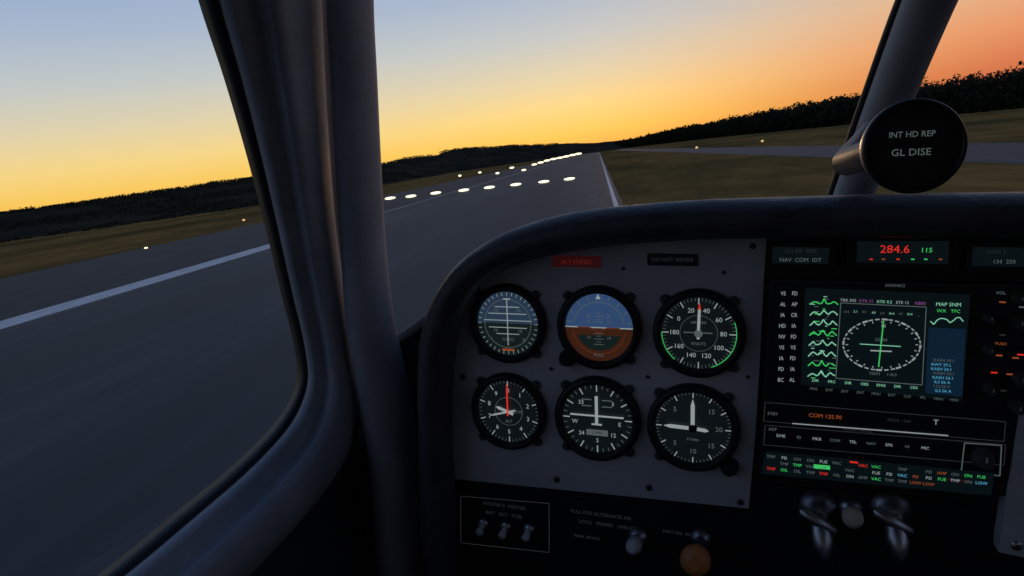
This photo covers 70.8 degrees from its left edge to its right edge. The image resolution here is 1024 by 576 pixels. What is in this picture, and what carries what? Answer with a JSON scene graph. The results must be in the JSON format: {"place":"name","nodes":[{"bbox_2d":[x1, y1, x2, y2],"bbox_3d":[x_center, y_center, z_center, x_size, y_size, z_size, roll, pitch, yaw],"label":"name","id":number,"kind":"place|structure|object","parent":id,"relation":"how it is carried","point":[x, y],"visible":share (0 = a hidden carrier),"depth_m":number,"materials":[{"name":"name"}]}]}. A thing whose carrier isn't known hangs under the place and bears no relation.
{"place":"outdoors","nodes":[
{"label":"outdoors","id":0,"kind":"place"},
{"bbox_2d":[0,140,629,240],"bbox_3d":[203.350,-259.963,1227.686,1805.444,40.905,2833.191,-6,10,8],"label":"hills","id":1,"kind":"structure","parent":0,"point":[37,230],"depth_m":480.90,"materials":[{"name":"green plant"}]},
{"bbox_2d":[0,107,1023,278],"bbox_3d":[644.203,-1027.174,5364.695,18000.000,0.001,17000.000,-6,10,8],"label":"ground","id":2,"kind":"structure","parent":0,"point":[642,177],"depth_m":93.97,"materials":[{"name":"green plant"}]},
{"bbox_2d":[0,143,561,242],"bbox_3d":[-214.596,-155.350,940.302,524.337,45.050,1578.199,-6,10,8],"label":"woodland","id":3,"kind":"object","parent":2,"relation":"on","point":[173,211],"visible":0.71,"depth_m":419.94,"materials":[{"name":"green plant"}]},
{"bbox_2d":[0,158,566,319],"bbox_3d":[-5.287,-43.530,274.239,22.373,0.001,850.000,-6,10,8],"label":"runway shoulder","id":4,"kind":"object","parent":2,"relation":"on","point":[27,292],"visible":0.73,"depth_m":56.84,"materials":[{"name":"grey asphalt"}]},
{"bbox_2d":[0,152,623,575],"bbox_3d":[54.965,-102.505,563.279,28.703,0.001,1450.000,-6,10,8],"label":"runway","id":5,"kind":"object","parent":2,"relation":"on","point":[124,416],"visible":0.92,"depth_m":17.71,"materials":[{"name":"grey asphalt"}]},
{"bbox_2d":[66,329,422,575],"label":"cabin shell","id":6,"kind":"object","parent":5,"relation":"on","point":[98,565],"visible":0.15,"depth_m":0.85,"materials":[{"name":"plastic"}]},
{"bbox_2d":[97,0,374,575],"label":"window frame","id":7,"kind":"object","parent":6,"relation":"attached to","point":[286,494],"visible":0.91,"depth_m":0.73,"materials":[{"name":"metal"}]},
{"bbox_2d":[326,0,421,575],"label":"windshield pillar","id":8,"kind":"structure","parent":6,"relation":"attached to","point":[387,412],"depth_m":0.76,"materials":[{"name":"grey plastic"}]},
{"bbox_2d":[397,314,426,342],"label":"windshield sill","id":9,"kind":"structure","parent":6,"relation":"attached to","point":[411,330],"depth_m":0.84,"materials":[{"name":"grey plastic"}]},
{"bbox_2d":[417,191,1023,575],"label":"glareshield","id":10,"kind":"object","parent":6,"relation":"attached to","point":[962,214],"visible":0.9,"depth_m":0.66,"materials":[{"name":"plastic"}]},
{"bbox_2d":[453,236,1023,575],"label":"instrument panel","id":11,"kind":"object","parent":10,"relation":"attached to","point":[583,516],"visible":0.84,"depth_m":0.72,"materials":[{"name":"black plastic"}]},
{"bbox_2d":[475,518,488,535],"bbox_3d":[-0.035,0.268,0.805,0.013,0.015,0.016,1,10,20],"label":"toggle switch","id":12,"kind":"object","parent":11,"relation":"attached to","point":[483,524],"visible":1,"depth_m":0.81,"materials":[{"name":"metal"}]},
{"bbox_2d":[498,521,510,538],"bbox_3d":[-0.009,0.268,0.796,0.013,0.015,0.016,1,10,20],"label":"toggle switch","id":13,"kind":"object","parent":11,"relation":"attached to","point":[505,527],"visible":1,"depth_m":0.80,"materials":[{"name":"metal"}]},
{"bbox_2d":[470,283,546,362],"bbox_3d":[-0.005,0.038,0.757,0.085,0.085,0.010,1,10,20],"label":"turn coordinator","id":14,"kind":"object","parent":11,"relation":"attached to","point":[508,322],"visible":1,"depth_m":0.76,"materials":[{"name":"black plastic"}]},
{"bbox_2d":[471,372,546,449],"bbox_3d":[-0.004,0.133,0.774,0.086,0.086,0.010,1,10,20],"label":"altimeter","id":15,"kind":"object","parent":11,"relation":"attached to","point":[509,410],"visible":1,"depth_m":0.78,"materials":[{"name":"black plastic"}]},
{"bbox_2d":[522,523,534,541],"bbox_3d":[0.016,0.268,0.786,0.013,0.015,0.016,1,10,20],"label":"toggle switch","id":16,"kind":"object","parent":11,"relation":"attached to","point":[528,530],"visible":1,"depth_m":0.79,"materials":[{"name":"metal"}]},
{"bbox_2d":[554,375,640,460],"bbox_3d":[0.087,0.135,0.741,0.091,0.091,0.010,1,10,20],"label":"heading indicator","id":17,"kind":"object","parent":11,"relation":"attached to","point":[597,418],"visible":1,"depth_m":0.74,"materials":[{"name":"black plastic"}]},
{"bbox_2d":[557,285,641,369],"bbox_3d":[0.086,0.041,0.721,0.086,0.086,0.016,1,10,20],"label":"attitude indicator","id":18,"kind":"object","parent":11,"relation":"attached to","point":[599,327],"visible":1,"depth_m":0.72,"materials":[{"name":"black plastic"}]},
{"bbox_2d":[626,527,647,554],"bbox_3d":[0.126,0.261,0.734,0.020,0.021,0.037,1,10,20],"label":"alternate air knob","id":19,"kind":"object","parent":11,"relation":"attached to","point":[637,540],"visible":1,"depth_m":0.73,"materials":[{"name":"metal"}]},
{"bbox_2d":[647,383,740,476],"bbox_3d":[0.177,0.139,0.705,0.090,0.091,0.016,1,10,20],"label":"vertical speed indicator","id":20,"kind":"object","parent":11,"relation":"attached to","point":[694,427],"visible":1,"depth_m":0.71,"materials":[{"name":"black plastic"}]},
{"bbox_2d":[680,529,710,575],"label":"mixture control","id":21,"kind":"object","parent":11,"relation":"attached to","point":[695,558],"visible":1,"depth_m":0.67,"materials":[{"name":"plastic"}]},
{"bbox_2d":[653,288,745,377],"bbox_3d":[0.179,0.044,0.690,0.087,0.087,0.010,1,10,20],"label":"airspeed indicator","id":22,"kind":"object","parent":11,"relation":"attached to","point":[699,332],"visible":1,"depth_m":0.69,"materials":[{"name":"black plastic"}]},
{"bbox_2d":[799,491,837,558],"bbox_3d":[0.283,0.220,0.666,0.034,0.050,0.040,1,10,20],"label":"fuel valve handle","id":23,"kind":"object","parent":11,"relation":"attached to","point":[818,511],"visible":1,"depth_m":0.66,"materials":[{"name":"metal"}]},
{"bbox_2d":[838,497,863,528],"bbox_3d":[0.310,0.207,0.656,0.020,0.022,0.038,1,10,20],"label":"throttle control","id":24,"kind":"object","parent":11,"relation":"attached to","point":[850,510],"visible":1,"depth_m":0.64,"materials":[{"name":"metal"}]},
{"bbox_2d":[761,451,993,495],"bbox_3d":[0.324,0.167,0.649,0.188,0.022,0.003,1,10,20],"label":"annunciator panel","id":25,"kind":"object","parent":11,"relation":"attached to","point":[878,473],"visible":1,"depth_m":0.65,"materials":[{"name":"black plastic"}]},
{"bbox_2d":[760,277,1023,495],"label":"avionics display","id":26,"kind":"object","parent":11,"relation":"attached to","point":[891,371],"visible":1,"depth_m":0.63,"materials":[{"name":"black plastic"}]},
{"bbox_2d":[970,448,994,469],"bbox_3d":[0.400,0.146,0.610,0.018,0.018,0.015,1,10,20],"label":"control knob","id":27,"kind":"object","parent":26,"relation":"attached to","point":[983,458],"visible":1,"depth_m":0.61,"materials":[{"name":"black plastic"}]},
{"bbox_2d":[982,344,995,355],"bbox_3d":[0.395,0.052,0.595,0.008,0.009,0.015,2,10,20],"label":"control knob","id":28,"kind":"object","parent":26,"relation":"attached to","point":[989,349],"visible":1,"depth_m":0.59,"materials":[{"name":"black plastic"}]},
{"bbox_2d":[982,313,995,323],"bbox_3d":[0.392,0.026,0.591,0.008,0.008,0.015,2,10,20],"label":"control knob","id":29,"kind":"object","parent":26,"relation":"attached to","point":[989,318],"visible":1,"depth_m":0.59,"materials":[{"name":"black plastic"}]},
{"bbox_2d":[982,382,997,395],"bbox_3d":[0.399,0.085,0.599,0.010,0.010,0.015,1,10,20],"label":"control knob","id":30,"kind":"object","parent":26,"relation":"attached to","point":[989,388],"visible":1,"depth_m":0.60,"materials":[{"name":"black plastic"}]},
{"bbox_2d":[1007,399,1023,415],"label":"control knob","id":31,"kind":"object","parent":26,"relation":"attached to","point":[1015,406],"visible":1,"depth_m":0.59,"materials":[{"name":"black plastic"}]},
{"bbox_2d":[1009,316,1023,330],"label":"control knob","id":32,"kind":"object","parent":26,"relation":"attached to","point":[1016,322],"visible":1,"depth_m":0.58,"materials":[{"name":"black plastic"}]},
{"bbox_2d":[1010,292,1023,304],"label":"control knob","id":33,"kind":"object","parent":26,"relation":"attached to","point":[1016,297],"visible":1,"depth_m":0.58,"materials":[{"name":"black plastic"}]},
{"bbox_2d":[1011,372,1023,386],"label":"control knob","id":34,"kind":"object","parent":26,"relation":"attached to","point":[1017,378],"visible":1,"depth_m":0.59,"materials":[{"name":"black plastic"}]},
{"bbox_2d":[870,490,913,560],"bbox_3d":[0.340,0.213,0.643,0.034,0.050,0.040,1,10,20],"label":"fuel valve handle","id":35,"kind":"object","parent":11,"relation":"attached to","point":[891,511],"visible":1,"depth_m":0.64,"materials":[{"name":"metal"}]},
{"bbox_2d":[766,237,1023,272],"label":"radio unit","id":36,"kind":"object","parent":11,"relation":"attached to","point":[912,253],"visible":1,"depth_m":0.62,"materials":[{"name":"black plastic"}]},
{"bbox_2d":[993,415,1023,556],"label":"panel trim","id":37,"kind":"structure","parent":11,"relation":"attached to","point":[1008,536],"depth_m":0.61,"materials":[{"name":"paint"}]},
{"bbox_2d":[827,0,957,194],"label":"windshield post","id":38,"kind":"object","parent":10,"relation":"on","point":[912,35],"visible":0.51,"depth_m":0.74,"materials":[{"name":"plastic"}]},
{"bbox_2d":[832,98,967,193],"bbox_3d":[0.323,-0.125,0.638,0.074,0.068,0.324,1,10,20],"label":"magnetic compass","id":39,"kind":"object","parent":10,"relation":"on","point":[913,145],"visible":1,"depth_m":0.49,"materials":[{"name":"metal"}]},
{"bbox_2d":[0,153,618,328],"bbox_3d":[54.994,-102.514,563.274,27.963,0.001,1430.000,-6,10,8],"label":"runway marking","id":40,"kind":"object","parent":5,"relation":"on","point":[9,322],"visible":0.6,"depth_m":39.08,"materials":[{"name":"white paint"}]},
{"bbox_2d":[613,61,1023,147],"bbox_3d":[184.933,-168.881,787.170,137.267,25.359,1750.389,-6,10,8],"label":"tree line","id":41,"kind":"object","parent":2,"relation":"on","point":[972,93],"visible":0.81,"depth_m":371.63,"materials":[{"name":"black plant"}]},
{"bbox_2d":[618,142,1023,163],"bbox_3d":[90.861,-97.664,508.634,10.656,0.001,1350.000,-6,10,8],"label":"taxiway","id":42,"kind":"structure","parent":2,"relation":"on","point":[1012,152],"depth_m":89.89,"materials":[{"name":"grey asphalt"}]},
{"bbox_2d":[0,0,1023,210],"label":"sky","id":43,"kind":"structure","parent":0,"point":[99,98],"materials":[{"name":"orange"}]}
]}

